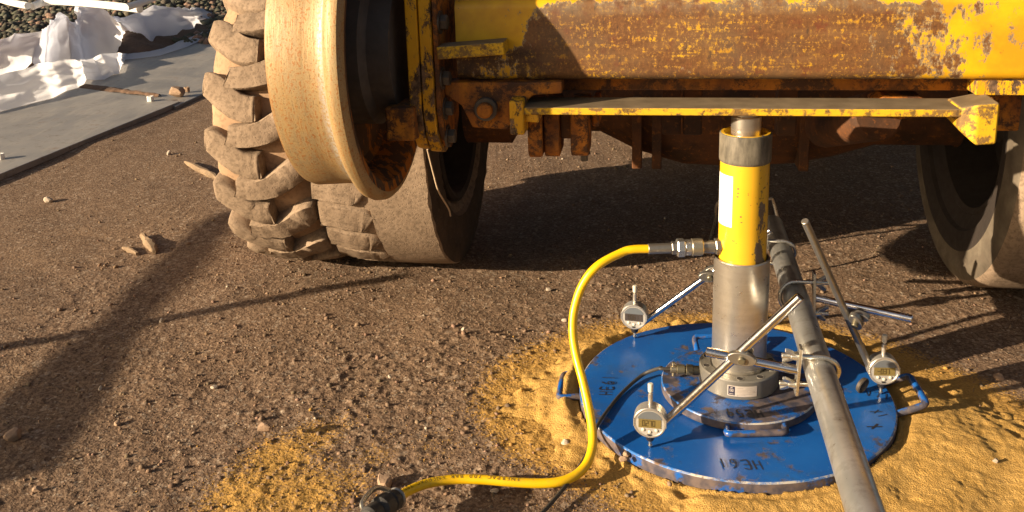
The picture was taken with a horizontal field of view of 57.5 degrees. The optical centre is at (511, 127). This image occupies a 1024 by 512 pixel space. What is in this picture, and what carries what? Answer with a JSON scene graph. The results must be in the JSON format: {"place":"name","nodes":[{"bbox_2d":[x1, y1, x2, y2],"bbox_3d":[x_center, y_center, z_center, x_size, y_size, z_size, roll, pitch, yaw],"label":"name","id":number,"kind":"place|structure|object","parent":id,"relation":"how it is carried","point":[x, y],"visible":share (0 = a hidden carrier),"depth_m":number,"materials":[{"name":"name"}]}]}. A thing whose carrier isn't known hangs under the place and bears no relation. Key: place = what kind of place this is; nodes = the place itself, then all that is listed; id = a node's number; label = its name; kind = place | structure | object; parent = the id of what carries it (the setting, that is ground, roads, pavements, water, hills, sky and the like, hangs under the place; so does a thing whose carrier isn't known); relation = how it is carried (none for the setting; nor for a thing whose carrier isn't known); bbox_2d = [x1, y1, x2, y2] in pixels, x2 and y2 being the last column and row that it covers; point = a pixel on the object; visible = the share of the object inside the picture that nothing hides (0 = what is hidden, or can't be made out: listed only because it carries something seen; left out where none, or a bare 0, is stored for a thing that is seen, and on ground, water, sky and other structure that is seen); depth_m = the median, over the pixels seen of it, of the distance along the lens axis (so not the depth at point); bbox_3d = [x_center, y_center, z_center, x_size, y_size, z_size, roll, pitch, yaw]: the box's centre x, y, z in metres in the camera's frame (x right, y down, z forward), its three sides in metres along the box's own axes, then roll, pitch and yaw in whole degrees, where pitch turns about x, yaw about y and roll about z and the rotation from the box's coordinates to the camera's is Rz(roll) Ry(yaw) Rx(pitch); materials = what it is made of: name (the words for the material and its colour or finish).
{"place":"outdoors","nodes":[
{"label":"outdoors","id":0,"kind":"place"},
{"bbox_2d":[0,0,1023,511],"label":"ground","id":1,"kind":"structure","parent":0,"point":[72,190],"depth_m":2.26,"materials":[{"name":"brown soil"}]},
{"bbox_2d":[3,427,21,441],"bbox_3d":[-0.963,0.593,1.800,0.026,0.025,0.033,-2,14,0],"label":"stone","id":2,"kind":"object","parent":1,"relation":"on","point":[12,434],"visible":1,"depth_m":1.79,"materials":[{"name":"stone"}]},
{"bbox_2d":[32,486,42,491],"bbox_3d":[-0.833,0.634,1.637,0.018,0.013,0.010,-5,14,-12],"label":"stone","id":3,"kind":"object","parent":1,"relation":"on","point":[37,488],"visible":1,"depth_m":1.63,"materials":[{"name":"beige stone"}]},
{"bbox_2d":[43,196,52,202],"bbox_3d":[-1.626,0.251,3.272,0.030,0.024,0.029,-12,17,-37],"label":"stone","id":4,"kind":"object","parent":1,"relation":"on","point":[47,199],"visible":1,"depth_m":3.26,"materials":[{"name":"beige stone"}]},
{"bbox_2d":[0,88,179,179],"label":"steel mat","id":5,"kind":"object","parent":1,"relation":"on","point":[35,134],"visible":0.87,"depth_m":4.40,"materials":[{"name":"grey metal"}]},
{"bbox_2d":[0,153,4,159],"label":"nut","id":6,"kind":"object","parent":5,"relation":"on","point":[2,156],"visible":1,"depth_m":3.75,"materials":[{"name":"white plastic"}]},
{"bbox_2d":[147,95,153,101],"bbox_3d":[-1.861,-0.149,4.805,0.037,0.030,0.033,-2,14,0],"label":"nut","id":7,"kind":"object","parent":5,"relation":"on","point":[150,98],"visible":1,"depth_m":4.79,"materials":[{"name":"white plastic"}]},
{"bbox_2d":[0,0,226,43],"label":"ballast","id":8,"kind":"structure","parent":1,"relation":"on","point":[21,21],"depth_m":8.06,"materials":[{"name":"grey gravel"}]},
{"bbox_2d":[122,246,138,255],"bbox_3d":[-1.133,0.366,2.777,0.094,0.018,0.022,11,19,42],"label":"bark piece","id":9,"kind":"object","parent":1,"relation":"on","point":[128,249],"visible":1,"depth_m":2.77,"materials":[{"name":"beige wood"}]},
{"bbox_2d":[117,30,174,53],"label":"soil","id":10,"kind":"structure","parent":1,"relation":"on","point":[133,42],"depth_m":6.64,"materials":[{"name":"brown soil"}]},
{"bbox_2d":[139,232,157,253],"bbox_3d":[-1.096,0.349,2.821,0.033,0.030,0.186,-11,17,-33],"label":"bark piece","id":11,"kind":"object","parent":1,"relation":"on","point":[149,244],"visible":1,"depth_m":2.80,"materials":[{"name":"beige wood"}]},
{"bbox_2d":[83,43,215,108],"bbox_3d":[-2.435,-0.600,6.825,1.609,0.018,4.356,-2,14,0],"label":"steel mat","id":12,"kind":"object","parent":1,"relation":"on","point":[190,66],"visible":0.28,"depth_m":5.64,"materials":[{"name":"grey metal"}]},
{"bbox_2d":[0,29,210,110],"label":"fabric sheet","id":13,"kind":"object","parent":12,"relation":"on","point":[38,82],"visible":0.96,"depth_m":5.21,"materials":[{"name":"white fabric"}]},
{"bbox_2d":[0,5,211,74],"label":"fabric sheet","id":14,"kind":"object","parent":12,"relation":"on","point":[89,33],"visible":0.89,"depth_m":6.29,"materials":[{"name":"white fabric"}]},
{"bbox_2d":[0,0,30,8],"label":"duct","id":15,"kind":"object","parent":14,"relation":"on","point":[20,4],"visible":1,"depth_m":6.26,"materials":[{"name":"white plastic"}]},
{"bbox_2d":[30,0,142,12],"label":"duct","id":16,"kind":"object","parent":14,"relation":"on","point":[90,4],"visible":0.94,"depth_m":6.21,"materials":[{"name":"white plastic"}]},
{"bbox_2d":[123,0,156,10],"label":"duct","id":17,"kind":"object","parent":16,"relation":"on","point":[133,5],"visible":1,"depth_m":5.78,"materials":[{"name":"white plastic"}]},
{"bbox_2d":[78,84,160,96],"bbox_3d":[-2.141,-0.208,5.109,0.640,0.018,0.106,7,16,31],"label":"stick","id":18,"kind":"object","parent":12,"relation":"on","point":[102,88],"depth_m":5.11,"materials":[{"name":"brown wood"}]},
{"bbox_2d":[169,86,184,96],"bbox_3d":[-1.769,-0.191,4.930,0.074,0.064,0.081,-2,14,0],"label":"stone","id":19,"kind":"object","parent":12,"relation":"on","point":[176,91],"visible":1,"depth_m":4.90,"materials":[{"name":"brown stone"}]},
{"bbox_2d":[174,23,207,37],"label":"soil","id":20,"kind":"structure","parent":1,"relation":"on","point":[182,32],"depth_m":7.22,"materials":[{"name":"soil"}]},
{"bbox_2d":[184,161,216,178],"bbox_3d":[-1.177,0.165,3.557,0.032,0.030,0.321,-14,18,-41],"label":"bark piece","id":21,"kind":"object","parent":1,"relation":"on","point":[203,170],"visible":0.81,"depth_m":3.55,"materials":[{"name":"brown wood"}]},
{"bbox_2d":[257,422,270,431],"bbox_3d":[-0.466,0.564,1.760,0.024,0.020,0.017,-2,14,0],"label":"stone","id":22,"kind":"object","parent":1,"relation":"on","point":[263,427],"visible":1,"depth_m":1.75,"materials":[{"name":"beige stone"}]},
{"bbox_2d":[377,473,391,487],"bbox_3d":[-0.221,0.618,1.620,0.026,0.030,0.036,-2,14,0],"label":"stone","id":23,"kind":"object","parent":1,"relation":"on","point":[385,480],"visible":0.75,"depth_m":1.61,"materials":[{"name":"beige stone"}]},
{"bbox_2d":[490,488,498,492],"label":"stone","id":24,"kind":"object","parent":1,"relation":"on","point":[495,490],"visible":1,"depth_m":1.59,"materials":[{"name":"grey stone"}]},
{"bbox_2d":[359,238,703,511],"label":"hydraulic hose","id":25,"kind":"object","parent":1,"relation":"on","point":[388,499],"visible":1,"depth_m":1.62,"materials":[{"name":"yellow rubber"}]},
{"bbox_2d":[202,0,1023,288],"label":"road rail vehicle","id":26,"kind":"object","parent":1,"relation":"on","point":[333,120],"visible":1,"depth_m":1.74,"materials":[{"name":"metal"}]},
{"bbox_2d":[426,149,450,216],"bbox_3d":[-0.172,0.134,2.219,0.006,0.212,0.149,2,14,14],"label":"wire","id":27,"kind":"object","parent":26,"relation":"hanging from","point":[445,203],"visible":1,"depth_m":2.19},
{"bbox_2d":[619,456,627,461],"bbox_3d":[0.194,0.577,1.628,0.016,0.010,0.009,-2,14,0],"label":"stone","id":28,"kind":"object","parent":1,"relation":"on","point":[622,458],"visible":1,"depth_m":1.62,"materials":[{"name":"beige stone"}]},
{"bbox_2d":[500,318,1023,511],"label":"sand","id":29,"kind":"structure","parent":1,"relation":"on","point":[944,451],"depth_m":1.63,"materials":[{"name":"yellow sand"}]},
{"bbox_2d":[561,439,568,444],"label":"stone","id":30,"kind":"object","parent":29,"relation":"on","point":[564,441],"visible":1,"depth_m":1.72,"materials":[{"name":"beige stone"}]},
{"bbox_2d":[623,451,630,456],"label":"stone","id":31,"kind":"object","parent":29,"relation":"on","point":[626,454],"visible":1,"depth_m":1.64,"materials":[{"name":"beige stone"}]},
{"bbox_2d":[556,323,928,494],"bbox_3d":[0.433,0.517,1.833,0.600,0.048,0.600,-13,18,-38],"label":"loading plate","id":32,"kind":"object","parent":29,"relation":"on","point":[685,450],"visible":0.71,"depth_m":1.69,"materials":[{"name":"blue metal"}]},
{"bbox_2d":[621,285,648,337],"bbox_3d":[0.268,0.403,2.043,0.058,0.125,0.029,2,14,15],"label":"dial gauge","id":33,"kind":"object","parent":32,"relation":"on","point":[634,315],"visible":1,"depth_m":2.03,"materials":[{"name":"silver metal"}]},
{"bbox_2d":[633,382,666,447],"bbox_3d":[0.242,0.504,1.634,0.058,0.125,0.029,1,14,12],"label":"dial gauge","id":34,"kind":"object","parent":32,"relation":"on","point":[650,420],"visible":1,"depth_m":1.62,"materials":[{"name":"silver metal"}]},
{"bbox_2d":[661,333,814,436],"bbox_3d":[0.443,0.496,1.828,0.298,0.036,0.359,-2,14,0],"label":"spreader plate","id":35,"kind":"object","parent":32,"relation":"on","point":[777,412],"visible":0.64,"depth_m":1.74,"materials":[{"name":"metal"}]},
{"bbox_2d":[670,351,778,399],"bbox_3d":[0.427,0.469,1.834,0.189,0.048,0.151,10,18,39],"label":"load cell","id":36,"kind":"object","parent":35,"relation":"on","point":[759,383],"visible":0.65,"depth_m":1.77,"materials":[{"name":"metal"}]},
{"bbox_2d":[540,366,670,511],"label":"cable","id":37,"kind":"object","parent":36,"relation":"attached to","point":[598,423],"visible":0.85,"depth_m":1.77,"materials":[{"name":"black rubber"}]},
{"bbox_2d":[712,253,769,370],"bbox_3d":[0.438,0.345,1.791,0.104,0.213,0.104,-2,14,0],"label":"steel sleeve","id":38,"kind":"object","parent":36,"relation":"on","point":[740,304],"visible":0.65,"depth_m":1.75,"materials":[{"name":"silver metal"}]},
{"bbox_2d":[703,116,772,264],"bbox_3d":[0.419,0.193,1.753,0.123,0.462,0.094,-2,14,0],"label":"hydraulic jack","id":39,"kind":"object","parent":38,"relation":"on","point":[745,150],"visible":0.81,"depth_m":1.70,"materials":[{"name":"paint"}]},
{"bbox_2d":[856,377,868,392],"bbox_3d":[0.678,0.498,1.807,0.033,0.032,0.016,-12,17,-36],"label":"clamp cup","id":40,"kind":"object","parent":32,"relation":"on","point":[862,385],"visible":1,"depth_m":1.81,"materials":[{"name":"grey metal"}]},
{"bbox_2d":[865,334,900,393],"bbox_3d":[0.710,0.453,1.785,0.058,0.125,0.029,0,14,6],"label":"dial gauge","id":41,"kind":"object","parent":32,"relation":"on","point":[883,368],"visible":0.99,"depth_m":1.77,"materials":[{"name":"silver metal"}]},
{"bbox_2d":[767,215,885,511],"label":"metal pipe","id":42,"kind":"object","parent":1,"relation":"on","point":[856,483],"visible":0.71,"depth_m":1.42,"materials":[{"name":"grey metal"}]},
{"bbox_2d":[767,237,796,264],"bbox_3d":[0.575,0.271,2.052,0.097,0.099,0.052,-2,14,0],"label":"tube clamp","id":43,"kind":"object","parent":42,"relation":"attached to","point":[791,244],"visible":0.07,"depth_m":2.03,"materials":[{"name":"metal"}]},
{"bbox_2d":[645,228,772,324],"bbox_3d":[0.408,0.323,1.993,0.278,0.252,0.014,3,14,17],"label":"rod","id":44,"kind":"object","parent":43,"relation":"attached to","point":[691,287],"visible":0.52,"depth_m":2.02,"materials":[{"name":"silver metal"}]},
{"bbox_2d":[698,265,713,281],"bbox_3d":[0.419,0.310,1.987,0.048,0.038,0.039,-2,14,0],"label":"swivel clamp","id":45,"kind":"object","parent":44,"relation":"attached to","point":[706,274],"visible":0.7,"depth_m":1.98,"materials":[{"name":"metal"}]},
{"bbox_2d":[778,270,828,320],"bbox_3d":[0.567,0.330,1.810,0.096,0.104,0.044,-2,14,0],"label":"tube clamp","id":46,"kind":"object","parent":42,"relation":"attached to","point":[821,282],"visible":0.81,"depth_m":1.81,"materials":[{"name":"metal"}]},
{"bbox_2d":[816,294,912,322],"bbox_3d":[0.663,0.341,1.768,0.180,0.020,0.016,7,16,31],"label":"rod","id":47,"kind":"object","parent":46,"relation":"attached to","point":[899,316],"visible":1,"depth_m":1.75,"materials":[{"name":"silver metal"}]},
{"bbox_2d":[801,218,869,366],"bbox_3d":[0.599,0.316,1.701,0.241,0.370,0.014,-11,17,-34],"label":"rod","id":48,"kind":"object","parent":47,"relation":"attached to","point":[823,262],"visible":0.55,"depth_m":1.67,"materials":[{"name":"metal"}]},
{"bbox_2d":[848,309,869,329],"bbox_3d":[0.636,0.352,1.716,0.041,0.040,0.038,-2,14,0],"label":"swivel clamp","id":49,"kind":"object","parent":48,"relation":"attached to","point":[858,318],"visible":0.97,"depth_m":1.70,"materials":[{"name":"metal"}]},
{"bbox_2d":[779,344,840,395],"bbox_3d":[0.491,0.398,1.544,0.097,0.099,0.052,-2,14,0],"label":"tube clamp","id":50,"kind":"object","parent":42,"relation":"attached to","point":[797,356],"visible":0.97,"depth_m":1.53,"materials":[{"name":"metal"}]},
{"bbox_2d":[705,347,796,374],"bbox_3d":[0.401,0.390,1.564,0.152,0.028,0.018,3,15,19],"label":"rod","id":51,"kind":"object","parent":50,"relation":"attached to","point":[712,352],"visible":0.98,"depth_m":1.55,"materials":[{"name":"silver metal"}]},
{"bbox_2d":[727,346,756,366],"bbox_3d":[0.381,0.379,1.552,0.047,0.041,0.039,-2,14,0],"label":"swivel clamp","id":52,"kind":"object","parent":51,"relation":"attached to","point":[739,358],"visible":0.87,"depth_m":1.54,"materials":[{"name":"metal"}]},
{"bbox_2d":[667,293,803,425],"bbox_3d":[0.357,0.403,1.569,0.246,0.306,0.015,5,15,26],"label":"rod","id":53,"kind":"object","parent":52,"relation":"attached to","point":[751,342],"visible":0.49,"depth_m":1.55,"materials":[{"name":"silver metal"}]},
{"bbox_2d":[993,373,1003,380],"bbox_3d":[0.971,0.496,1.863,0.019,0.014,0.018,-2,14,0],"label":"stone","id":54,"kind":"object","parent":1,"relation":"on","point":[998,376],"visible":1,"depth_m":1.86,"materials":[{"name":"stone"}]}
]}

